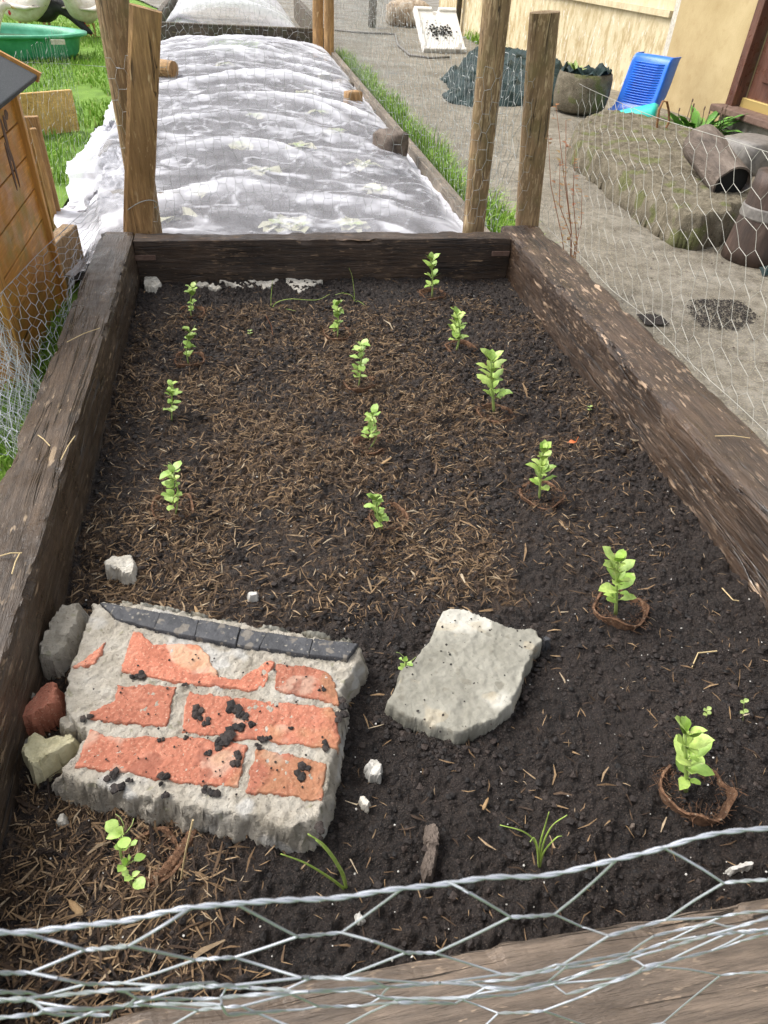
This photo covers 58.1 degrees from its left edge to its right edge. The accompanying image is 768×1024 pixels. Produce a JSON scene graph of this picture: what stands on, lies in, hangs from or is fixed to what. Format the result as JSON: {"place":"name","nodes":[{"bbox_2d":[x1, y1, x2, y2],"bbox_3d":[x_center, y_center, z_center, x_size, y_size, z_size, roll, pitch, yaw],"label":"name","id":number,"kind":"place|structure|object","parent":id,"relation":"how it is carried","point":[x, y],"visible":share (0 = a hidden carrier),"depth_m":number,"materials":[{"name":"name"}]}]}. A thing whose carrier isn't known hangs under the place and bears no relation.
{"place":"outdoors","nodes":[
{"label":"outdoors","id":0,"kind":"place"},
{"bbox_2d":[0,0,154,480],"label":"lawn","id":1,"kind":"structure","parent":0,"point":[84,92],"depth_m":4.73,"materials":[{"name":"plant"}]},
{"bbox_2d":[0,50,68,391],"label":"chicken coop","id":2,"kind":"structure","parent":1,"relation":"on","point":[26,234],"depth_m":1.88,"materials":[{"name":"brown"}]},
{"bbox_2d":[0,296,71,477],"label":"verge grass","id":3,"kind":"structure","parent":1,"relation":"on","point":[46,353],"depth_m":1.82,"materials":[{"name":"plant"}]},
{"bbox_2d":[0,317,40,458],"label":"wire roll","id":4,"kind":"object","parent":3,"relation":"on","point":[12,433],"visible":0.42,"depth_m":1.43,"materials":[{"name":"grey"}]},
{"bbox_2d":[24,115,60,229],"bbox_3d":[-1.300,-1.280,2.650,0.055,0.410,0.072,-12,42,-18],"label":"wooden stake","id":5,"kind":"object","parent":1,"relation":"on","point":[35,133],"visible":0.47,"depth_m":2.62,"materials":[{"name":"beige wood"}]},
{"bbox_2d":[14,25,90,204],"bbox_3d":[-1.337,-1.519,2.762,0.048,0.607,1.365,-3,40,-8],"label":"chicken wire","id":6,"kind":"object","parent":5,"relation":"attached to","point":[57,104],"visible":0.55,"depth_m":2.88,"materials":[{"name":"grey"}]},
{"bbox_2d":[0,22,86,60],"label":"paddling pool","id":7,"kind":"structure","parent":1,"relation":"on","point":[17,38],"depth_m":5.87,"materials":[{"name":"green plastic"}]},
{"bbox_2d":[19,89,79,134],"bbox_3d":[-2.005,-2.187,3.817,0.620,0.210,0.030,-30,50,-34],"label":"timber board","id":8,"kind":"object","parent":1,"relation":"on","point":[39,111],"visible":0.62,"depth_m":3.90,"materials":[{"name":"wood"}]},
{"bbox_2d":[207,34,260,52],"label":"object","id":9,"kind":"structure","parent":0,"point":[248,44],"depth_m":6.58,"materials":[{"name":"fabric"}]},
{"bbox_2d":[53,0,426,282],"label":"ground","id":10,"kind":"structure","parent":0,"point":[144,3],"depth_m":9.20,"materials":[{"name":"plant"}]},
{"bbox_2d":[123,3,161,234],"bbox_3d":[-0.735,-1.024,2.079,0.248,0.820,0.053,-4,40,-9],"label":"wooden post","id":11,"kind":"object","parent":10,"relation":"on","point":[144,34],"visible":0.73,"depth_m":1.97,"materials":[{"name":"beige wood"}]},
{"bbox_2d":[104,49,533,226],"bbox_3d":[-0.148,-1.133,2.146,1.311,0.494,0.025,-4,40,-9],"label":"chicken wire","id":12,"kind":"object","parent":11,"relation":"attached to","point":[330,139],"visible":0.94,"depth_m":2.13,"materials":[{"name":"grey"}]},
{"bbox_2d":[157,0,323,53],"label":"raised bed","id":13,"kind":"object","parent":10,"relation":"on","point":[264,30],"visible":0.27,"depth_m":6.66,"materials":[{"name":"fabric"}]},
{"bbox_2d":[166,0,294,26],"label":"netting","id":14,"kind":"object","parent":13,"relation":"on","point":[182,6],"visible":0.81,"depth_m":6.97,"materials":[{"name":"white"}]},
{"bbox_2d":[54,50,489,231],"bbox_3d":[-0.846,-2.630,4.517,1.638,0.130,5.400,-4,40,-9],"label":"raised bed","id":15,"kind":"object","parent":10,"relation":"on","point":[455,201],"visible":0.09,"depth_m":3.54,"materials":[{"name":"grey wood"}]},
{"bbox_2d":[54,34,462,274],"bbox_3d":[-0.874,-2.678,4.397,1.757,0.228,5.610,-4,40,-9],"label":"netting","id":16,"kind":"object","parent":15,"relation":"on","point":[79,187],"visible":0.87,"depth_m":3.23,"materials":[{"name":"white"}]},
{"bbox_2d":[159,59,178,77],"bbox_3d":[-1.477,-2.926,4.557,0.220,0.103,0.105,17,41,15],"label":"log","id":17,"kind":"object","parent":16,"relation":"on","point":[170,66],"visible":0.49,"depth_m":4.51,"materials":[{"name":"beige wood"}]},
{"bbox_2d":[157,190,182,216],"bbox_3d":[-0.830,-1.183,2.656,0.111,0.090,0.065,-23,46,-28],"label":"stone","id":18,"kind":"object","parent":16,"relation":"on","point":[169,208],"visible":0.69,"depth_m":2.64,"materials":[{"name":"grey stone"}]},
{"bbox_2d":[344,90,362,107],"bbox_3d":[-0.193,-2.581,4.319,0.109,0.100,0.086,-16,44,-22],"label":"wood block","id":19,"kind":"object","parent":16,"relation":"on","point":[355,97],"depth_m":4.29,"materials":[{"name":"wood"}]},
{"bbox_2d":[372,128,408,161],"bbox_3d":[0.029,-1.837,3.459,0.164,0.131,0.142,23,44,22],"label":"stone","id":20,"kind":"object","parent":16,"relation":"on","point":[383,138],"visible":0.91,"depth_m":3.41,"materials":[{"name":"stone"}]},
{"bbox_2d":[70,48,456,279],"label":"soil","id":21,"kind":"structure","parent":15,"relation":"in","point":[232,223],"depth_m":3.60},
{"bbox_2d":[53,224,84,289],"bbox_3d":[-1.058,-0.832,2.279,0.050,0.160,0.220,3,40,-1],"label":"broken board","id":22,"kind":"object","parent":21,"relation":"on","point":[65,240],"visible":0.46,"depth_m":2.27,"materials":[{"name":"brown wood"}]},
{"bbox_2d":[68,190,123,216],"bbox_3d":[-1.179,-1.271,2.857,0.275,0.102,0.362,5,40,2],"label":"bundle","id":23,"kind":"object","parent":21,"relation":"on","point":[108,202],"visible":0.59,"depth_m":2.82,"materials":[{"name":"fabric"}]},
{"bbox_2d":[86,146,123,176],"bbox_3d":[-1.272,-1.680,3.302,0.320,0.112,0.390,-4,40,-9],"label":"bundle","id":24,"kind":"object","parent":21,"relation":"on","point":[108,161],"visible":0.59,"depth_m":3.24,"materials":[{"name":"fabric"}]},
{"bbox_2d":[90,172,123,190],"bbox_3d":[-1.214,-1.476,3.103,0.240,0.100,0.325,-4,40,-9],"label":"bundle","id":25,"kind":"object","parent":21,"relation":"on","point":[111,182],"visible":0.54,"depth_m":3.06,"materials":[{"name":"fabric"}]},
{"bbox_2d":[95,0,161,233],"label":"wooden post","id":26,"kind":"object","parent":21,"relation":"on","point":[113,18],"visible":0.33,"depth_m":1.97,"materials":[{"name":"brown wood"}]},
{"bbox_2d":[149,0,323,54],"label":"chicken wire","id":27,"kind":"object","parent":21,"relation":"on","point":[236,23],"visible":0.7,"depth_m":6.46,"materials":[{"name":"grey"}]},
{"bbox_2d":[247,166,281,175],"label":"brassica plant","id":28,"kind":"object","parent":21,"relation":"on","point":[256,170],"visible":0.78,"depth_m":3.38,"materials":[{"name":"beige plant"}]},
{"bbox_2d":[258,214,294,231],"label":"brassica plant","id":29,"kind":"object","parent":21,"relation":"on","point":[279,225],"visible":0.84,"depth_m":2.77,"materials":[{"name":"beige plant"}]},
{"bbox_2d":[282,216,314,232],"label":"brassica plant","id":30,"kind":"object","parent":21,"relation":"on","point":[301,226],"visible":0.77,"depth_m":2.79,"materials":[{"name":"beige plant"}]},
{"bbox_2d":[313,0,323,57],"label":"wooden post","id":31,"kind":"object","parent":21,"relation":"on","point":[318,22],"visible":0.82,"depth_m":6.43,"materials":[{"name":"beige wood"}]},
{"bbox_2d":[324,0,333,60],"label":"wooden post","id":32,"kind":"object","parent":21,"relation":"on","point":[329,26],"visible":0.84,"depth_m":6.26,"materials":[{"name":"beige wood"}]},
{"bbox_2d":[332,216,370,231],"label":"brassica plant","id":33,"kind":"object","parent":21,"relation":"on","point":[357,224],"visible":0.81,"depth_m":2.83,"materials":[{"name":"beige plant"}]},
{"bbox_2d":[346,158,382,170],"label":"brassica plant","id":34,"kind":"object","parent":21,"relation":"on","point":[361,165],"visible":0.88,"depth_m":3.58,"materials":[{"name":"beige plant"}]},
{"bbox_2d":[0,225,767,1023],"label":"raised bed","id":35,"kind":"object","parent":10,"relation":"on","point":[674,415],"visible":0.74,"depth_m":1.30,"materials":[{"name":"wood"}]},
{"bbox_2d":[0,249,80,442],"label":"chicken wire","id":36,"kind":"object","parent":35,"relation":"on","point":[72,276],"visible":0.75,"depth_m":1.53,"materials":[{"name":"grey"}]},
{"bbox_2d":[0,62,117,469],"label":"chicken wire","id":37,"kind":"object","parent":35,"relation":"attached to","point":[2,292],"visible":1,"depth_m":1.69,"materials":[{"name":"grey"}]},
{"bbox_2d":[0,276,767,1023],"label":"soil","id":38,"kind":"structure","parent":35,"relation":"in","point":[322,956],"depth_m":1.14,"materials":[{"name":"soil"}]},
{"bbox_2d":[22,682,65,736],"bbox_3d":[-0.474,0.283,0.973,0.050,0.073,0.080,11,40,9],"label":"brick fragment","id":39,"kind":"object","parent":38,"relation":"on","point":[45,709],"visible":0.65,"depth_m":0.95,"materials":[{"name":"brick"}]},
{"bbox_2d":[22,733,79,788],"bbox_3d":[-0.438,0.330,0.914,0.072,0.079,0.071,4,40,1],"label":"mortar fragment","id":40,"kind":"object","parent":38,"relation":"on","point":[44,759],"visible":0.65,"depth_m":0.90,"materials":[{"name":"stone"}]},
{"bbox_2d":[39,603,89,679],"bbox_3d":[-0.491,0.200,1.066,0.050,0.080,0.120,2,40,-2],"label":"mortar fragment","id":41,"kind":"object","parent":38,"relation":"on","point":[59,644],"visible":0.71,"depth_m":1.04,"materials":[{"name":"concrete"}]},
{"bbox_2d":[59,716,76,738],"bbox_3d":[-0.429,0.306,0.954,0.032,0.065,0.033,-23,47,-28],"label":"mortar fragment","id":42,"kind":"object","parent":38,"relation":"on","point":[67,726],"visible":0.32,"depth_m":0.93,"materials":[{"name":"concrete"}]},
{"bbox_2d":[104,555,137,585],"bbox_3d":[-0.457,0.105,1.204,0.057,0.053,0.064,-4,40,-9],"label":"stone fragment","id":43,"kind":"object","parent":38,"relation":"on","point":[123,569],"visible":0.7,"depth_m":1.19,"materials":[{"name":"stone"}]},
{"bbox_2d":[105,814,145,889],"bbox_3d":[-0.280,0.390,0.764,0.034,0.169,0.030,5,40,2],"label":"pea seedling","id":44,"kind":"object","parent":38,"relation":"on","point":[113,829],"visible":1,"depth_m":0.75,"materials":[{"name":"green"}]},
{"bbox_2d":[110,820,190,896],"bbox_3d":[-0.281,0.427,0.842,0.100,0.042,0.100,-4,40,-9],"label":"fibre pot","id":45,"kind":"object","parent":38,"relation":"on","point":[171,837],"visible":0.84,"depth_m":0.85,"materials":[{"name":"cardboard"}]},
{"bbox_2d":[144,276,161,292],"bbox_3d":[-0.724,-0.712,2.165,0.061,0.050,0.119,-4,40,-9],"label":"stone fragment","id":46,"kind":"object","parent":38,"relation":"on","point":[152,284],"visible":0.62,"depth_m":2.13,"materials":[{"name":"stone"}]},
{"bbox_2d":[159,461,181,513],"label":"pea seedling","id":47,"kind":"object","parent":38,"relation":"on","point":[169,495],"visible":0.98,"depth_m":1.29,"materials":[{"name":"green"}]},
{"bbox_2d":[145,829,197,884],"bbox_3d":[-0.253,0.416,0.846,0.027,0.018,0.089,22,43,21],"label":"pot strip","id":48,"kind":"object","parent":38,"relation":"on","point":[179,851],"visible":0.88,"depth_m":0.83,"materials":[{"name":"cardboard"}]},
{"bbox_2d":[163,380,181,419],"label":"pea seedling","id":49,"kind":"object","parent":38,"relation":"on","point":[171,389],"visible":1,"depth_m":1.55,"materials":[{"name":"green"}]},
{"bbox_2d":[148,490,199,525],"bbox_3d":[-0.415,-0.003,1.354,0.104,0.042,0.100,-18,45,-24],"label":"fibre pot","id":50,"kind":"object","parent":38,"relation":"on","point":[157,497],"visible":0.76,"depth_m":1.35,"materials":[{"name":"cardboard"}]},
{"bbox_2d":[182,326,196,363],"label":"pea seedling","id":51,"kind":"object","parent":38,"relation":"on","point":[189,336],"visible":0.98,"depth_m":1.74,"materials":[{"name":"green"}]},
{"bbox_2d":[173,348,211,367],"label":"fibre pot","id":52,"kind":"object","parent":38,"relation":"on","point":[201,354],"visible":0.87,"depth_m":1.78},
{"bbox_2d":[51,600,368,853],"bbox_3d":[-0.269,0.282,0.981,0.458,0.077,0.323,8,40,6],"label":"brickwork slab","id":53,"kind":"object","parent":38,"relation":"on","point":[125,638],"depth_m":0.94,"materials":[{"name":"orange brick"}]},
{"bbox_2d":[80,654,348,840],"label":"soil clods","id":54,"kind":"object","parent":53,"relation":"on","point":[226,737],"visible":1,"depth_m":0.91,"materials":[{"name":"soil"}]},
{"bbox_2d":[286,278,322,293],"bbox_3d":[-0.265,-0.729,2.233,0.124,0.036,0.146,10,40,7],"label":"torn plaster","id":55,"kind":"object","parent":38,"relation":"on","point":[300,283],"visible":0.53,"depth_m":2.22,"materials":[{"name":"paint"}]},
{"bbox_2d":[281,834,347,889],"bbox_3d":[-0.074,0.396,0.765,0.075,0.175,0.010,-11,42,-17],"label":"onion shoot","id":56,"kind":"object","parent":38,"relation":"on","point":[331,855],"visible":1,"depth_m":0.77,"materials":[{"name":"green plant"}]},
{"bbox_2d":[329,299,343,335],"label":"pea seedling","id":57,"kind":"object","parent":38,"relation":"on","point":[336,313],"visible":0.99,"depth_m":1.92,"materials":[{"name":"green"}]},
{"bbox_2d":[349,339,369,385],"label":"pea seedling","id":58,"kind":"object","parent":38,"relation":"on","point":[363,344],"visible":1,"depth_m":1.70,"materials":[{"name":"green"}]},
{"bbox_2d":[361,404,379,448],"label":"pea seedling","id":59,"kind":"object","parent":38,"relation":"on","point":[371,419],"visible":1,"depth_m":1.52,"materials":[{"name":"green"}]},
{"bbox_2d":[364,759,382,783],"bbox_3d":[-0.014,0.357,0.944,0.031,0.042,0.029,22,43,21],"label":"white fragment","id":60,"kind":"object","parent":38,"relation":"on","point":[373,770],"visible":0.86,"depth_m":0.93,"materials":[{"name":"stone"}]},
{"bbox_2d":[364,493,388,529],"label":"pea seedling","id":61,"kind":"object","parent":38,"relation":"on","point":[379,514],"visible":1,"depth_m":1.30,"materials":[{"name":"green"}]},
{"bbox_2d":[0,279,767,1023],"bbox_3d":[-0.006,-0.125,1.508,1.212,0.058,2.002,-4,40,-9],"label":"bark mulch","id":62,"kind":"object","parent":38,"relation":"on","point":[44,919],"visible":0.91,"depth_m":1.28,"materials":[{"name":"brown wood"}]},
{"bbox_2d":[365,499,410,531],"bbox_3d":[0.010,0.014,1.363,0.099,0.045,0.105,-4,40,-9],"label":"fibre pot","id":63,"kind":"object","parent":38,"relation":"on","point":[397,506],"visible":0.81,"depth_m":1.36,"materials":[{"name":"cardboard"}]},
{"bbox_2d":[38,291,767,975],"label":"perlite grains","id":64,"kind":"object","parent":38,"relation":"on","point":[420,771],"visible":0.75,"depth_m":1.00},
{"bbox_2d":[420,823,439,882],"bbox_3d":[0.057,0.427,0.862,0.026,0.046,0.072,7,40,4],"label":"bark fragment","id":65,"kind":"object","parent":38,"relation":"on","point":[431,836],"visible":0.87,"depth_m":0.85,"materials":[{"name":"wood"}]},
{"bbox_2d":[423,252,440,297],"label":"broad bean seedling","id":66,"kind":"object","parent":38,"relation":"on","point":[431,257],"visible":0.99,"depth_m":2.15,"materials":[{"name":"green"}]},
{"bbox_2d":[448,306,468,350],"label":"broad bean seedling","id":67,"kind":"object","parent":38,"relation":"on","point":[456,327],"visible":0.98,"depth_m":1.89,"materials":[{"name":"green"}]},
{"bbox_2d":[373,618,550,758],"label":"soil clods","id":68,"kind":"object","parent":38,"relation":"on","point":[423,742],"visible":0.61,"depth_m":1.02,"materials":[{"name":"soil"}]},
{"bbox_2d":[384,609,541,744],"bbox_3d":[0.127,0.252,1.071,0.177,0.051,0.256,21,43,20],"label":"cement slab","id":69,"kind":"object","parent":38,"relation":"on","point":[486,659],"depth_m":1.04,"materials":[{"name":"concrete"}]},
{"bbox_2d":[476,348,512,411],"bbox_3d":[0.255,-0.301,1.640,0.075,0.176,0.087,-28,49,-32],"label":"broad bean seedling","id":70,"kind":"object","parent":38,"relation":"on","point":[491,380],"visible":0.98,"depth_m":1.62,"materials":[{"name":"green"}]},
{"bbox_2d":[476,398,515,424],"bbox_3d":[0.272,-0.235,1.688,0.103,0.042,0.114,-4,40,-9],"label":"fibre pot","id":71,"kind":"object","parent":38,"relation":"on","point":[489,406],"visible":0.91,"depth_m":1.69,"materials":[{"name":"cardboard"}]},
{"bbox_2d":[500,812,566,867],"bbox_3d":[0.162,0.380,0.793,0.081,0.174,0.017,-4,40,-9],"label":"onion shoot","id":72,"kind":"object","parent":38,"relation":"on","point":[540,852],"visible":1,"depth_m":0.79,"materials":[{"name":"green plant"}]},
{"bbox_2d":[526,440,556,498],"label":"broad bean seedling","id":73,"kind":"object","parent":38,"relation":"on","point":[541,466],"visible":1,"depth_m":1.38,"materials":[{"name":"green"}]},
{"bbox_2d":[513,479,569,510],"bbox_3d":[0.326,-0.033,1.448,0.112,0.041,0.111,26,45,25],"label":"fibre pot","id":74,"kind":"object","parent":38,"relation":"on","point":[522,497],"visible":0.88,"depth_m":1.43,"materials":[{"name":"cardboard"}]},
{"bbox_2d":[598,546,635,614],"bbox_3d":[0.382,0.123,1.141,0.081,0.164,0.054,-4,40,-9],"label":"broad bean seedling","id":75,"kind":"object","parent":38,"relation":"on","point":[620,576],"visible":0.98,"depth_m":1.13,"materials":[{"name":"green"}]},
{"bbox_2d":[584,583,653,631],"bbox_3d":[0.407,0.170,1.200,0.110,0.056,0.127,-4,40,-9],"label":"fibre pot","id":76,"kind":"object","parent":38,"relation":"on","point":[618,623],"visible":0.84,"depth_m":1.18,"materials":[{"name":"cardboard"}]},
{"bbox_2d":[674,715,714,792],"bbox_3d":[0.383,0.313,0.885,0.095,0.199,0.060,-4,40,-9],"label":"broad bean seedling","id":77,"kind":"object","parent":38,"relation":"on","point":[691,752],"visible":1,"depth_m":0.86,"materials":[{"name":"green"}]},
{"bbox_2d":[649,764,748,826],"bbox_3d":[0.421,0.384,0.939,0.112,0.069,0.109,-28,49,-32],"label":"fibre pot","id":78,"kind":"object","parent":38,"relation":"on","point":[731,793],"visible":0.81,"depth_m":0.92,"materials":[{"name":"cardboard"}]},
{"bbox_2d":[725,861,753,875],"bbox_3d":[0.445,0.452,0.870,0.039,0.036,0.010,-6,41,-12],"label":"piece of broken plaster","id":79,"kind":"object","parent":38,"relation":"on","point":[746,866],"visible":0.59,"depth_m":0.86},
{"bbox_2d":[0,826,767,1023],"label":"chicken wire","id":80,"kind":"object","parent":35,"relation":"attached to","point":[183,909],"visible":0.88,"depth_m":0.22,"materials":[{"name":"grey"}]},
{"bbox_2d":[0,916,767,1019],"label":"chicken wire","id":81,"kind":"object","parent":80,"relation":"attached to","point":[48,1010],"visible":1,"depth_m":0.23,"materials":[{"name":"grey"}]},
{"bbox_2d":[462,0,510,232],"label":"wooden post","id":82,"kind":"object","parent":10,"relation":"on","point":[493,32],"visible":0.73,"depth_m":2.17,"materials":[{"name":"brown wood"}]},
{"bbox_2d":[515,10,559,226],"bbox_3d":[0.495,-1.167,2.323,0.167,0.840,0.090,-4,40,-9],"label":"wooden post","id":83,"kind":"object","parent":10,"relation":"on","point":[541,44],"visible":0.76,"depth_m":2.19,"materials":[{"name":"brown wood"}]},
{"bbox_2d":[334,0,525,231],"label":"chicken wire","id":84,"kind":"object","parent":83,"relation":"attached to","point":[365,50],"visible":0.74,"depth_m":3.65,"materials":[{"name":"grey"}]},
{"bbox_2d":[539,84,767,435],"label":"chicken wire","id":85,"kind":"object","parent":83,"relation":"attached to","point":[708,378],"visible":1,"depth_m":1.71,"materials":[{"name":"grey"}]},
{"bbox_2d":[142,0,767,445],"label":"concrete path","id":86,"kind":"structure","parent":0,"point":[732,344],"depth_m":2.98,"materials":[{"name":"concrete"}]},
{"bbox_2d":[306,0,414,45],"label":"chicken wire","id":87,"kind":"object","parent":86,"relation":"on","point":[372,20],"visible":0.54,"depth_m":7.88,"materials":[{"name":"grey"}]},
{"bbox_2d":[335,29,449,58],"bbox_3d":[0.179,-5.487,8.085,0.700,0.021,2.432,-14,43,-20],"label":"hose","id":88,"kind":"object","parent":86,"relation":"on","point":[418,56],"visible":0.71,"depth_m":7.74,"materials":[{"name":"rubber"}]},
{"bbox_2d":[386,0,428,26],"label":"rolled sack","id":89,"kind":"object","parent":86,"relation":"on","point":[402,4],"visible":0.59,"depth_m":9.55,"materials":[{"name":"fabric"}]},
{"bbox_2d":[336,46,540,231],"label":"verge grass","id":90,"kind":"structure","parent":86,"relation":"on","point":[504,216],"depth_m":3.92,"materials":[{"name":"plant"}]},
{"bbox_2d":[413,6,465,53],"bbox_3d":[0.620,-5.375,7.732,0.502,0.413,0.500,-8,41,-14],"label":"polystyrene box","id":91,"kind":"object","parent":86,"relation":"on","point":[445,19],"visible":0.9,"depth_m":7.71,"materials":[{"name":"plastic"}]},
{"bbox_2d":[440,46,562,106],"bbox_3d":[1.131,-4.114,6.394,1.259,0.203,3.165,3,40,-1],"label":"tarpaulin","id":92,"kind":"object","parent":86,"relation":"on","point":[518,53],"visible":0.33,"depth_m":5.85,"materials":[{"name":"plastic"}]},
{"bbox_2d":[546,103,587,259],"bbox_3d":[0.590,-1.018,2.307,0.194,0.595,0.100,13,41,11],"label":"red stemmed weed","id":93,"kind":"object","parent":86,"relation":"on","point":[569,213],"visible":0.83,"depth_m":2.29,"materials":[{"name":"brown"}]},
{"bbox_2d":[553,61,612,114],"bbox_3d":[1.494,-3.187,5.196,0.416,0.317,0.427,-4,40,-9],"label":"stone planter","id":94,"kind":"object","parent":86,"relation":"on","point":[568,87],"visible":0.97,"depth_m":5.08,"materials":[{"name":"stone"}]},
{"bbox_2d":[439,0,767,135],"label":"house","id":95,"kind":"structure","parent":86,"relation":"on","point":[720,47],"depth_m":5.36,"materials":[{"name":"beige paint"}]},
{"bbox_2d":[747,35,767,103],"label":"door","id":96,"kind":"structure","parent":95,"relation":"in","point":[758,90],"depth_m":4.72,"materials":[{"name":"brown paint"}]},
{"bbox_2d":[620,103,658,116],"bbox_3d":[1.758,-2.866,4.956,0.366,0.150,0.240,18,42,16],"label":"plastic scoop","id":97,"kind":"object","parent":86,"relation":"on","point":[651,109],"visible":0.28,"depth_m":4.84,"materials":[{"name":"teal"}]},
{"bbox_2d":[608,51,681,110],"bbox_3d":[1.926,-3.167,5.135,0.374,0.378,0.366,-31,51,-34],"label":"plastic chair","id":98,"kind":"object","parent":86,"relation":"on","point":[648,78],"visible":0.84,"depth_m":5.10,"materials":[{"name":"plastic"}]},
{"bbox_2d":[637,313,668,324],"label":"dirt crumbs","id":99,"kind":"object","parent":86,"relation":"on","point":[651,318],"visible":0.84,"depth_m":2.36,"materials":[{"name":"soil"}]},
{"bbox_2d":[566,109,749,250],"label":"mossy boulder","id":100,"kind":"structure","parent":86,"relation":"on","point":[696,219],"depth_m":3.40,"materials":[{"name":"stone"}]},
{"bbox_2d":[683,124,752,192],"bbox_3d":[1.566,-1.646,3.264,0.176,0.262,0.440,-1,40,-6],"label":"chimney pot","id":101,"kind":"object","parent":100,"relation":"on","point":[741,175],"visible":0.81,"depth_m":3.18,"materials":[{"name":"brown"}]},
{"bbox_2d":[724,133,767,176],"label":"stone","id":102,"kind":"object","parent":100,"relation":"on","point":[759,141],"visible":0.46,"depth_m":3.54,"materials":[{"name":"stone"}]},
{"bbox_2d":[661,98,742,134],"bbox_3d":[2.208,-2.727,4.822,0.708,0.257,0.631,-4,40,-9],"label":"dock plant","id":103,"kind":"object","parent":86,"relation":"on","point":[696,119],"visible":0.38,"depth_m":4.81,"materials":[{"name":"green plant"}]},
{"bbox_2d":[685,298,760,329],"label":"dirt crumbs","id":104,"kind":"object","parent":86,"relation":"on","point":[727,315],"visible":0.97,"depth_m":2.43,"materials":[{"name":"soil"}]},
{"bbox_2d":[721,167,767,268],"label":"chimney pot","id":105,"kind":"object","parent":86,"relation":"on","point":[752,203],"visible":0.96,"depth_m":2.77,"materials":[{"name":"ceramic"}]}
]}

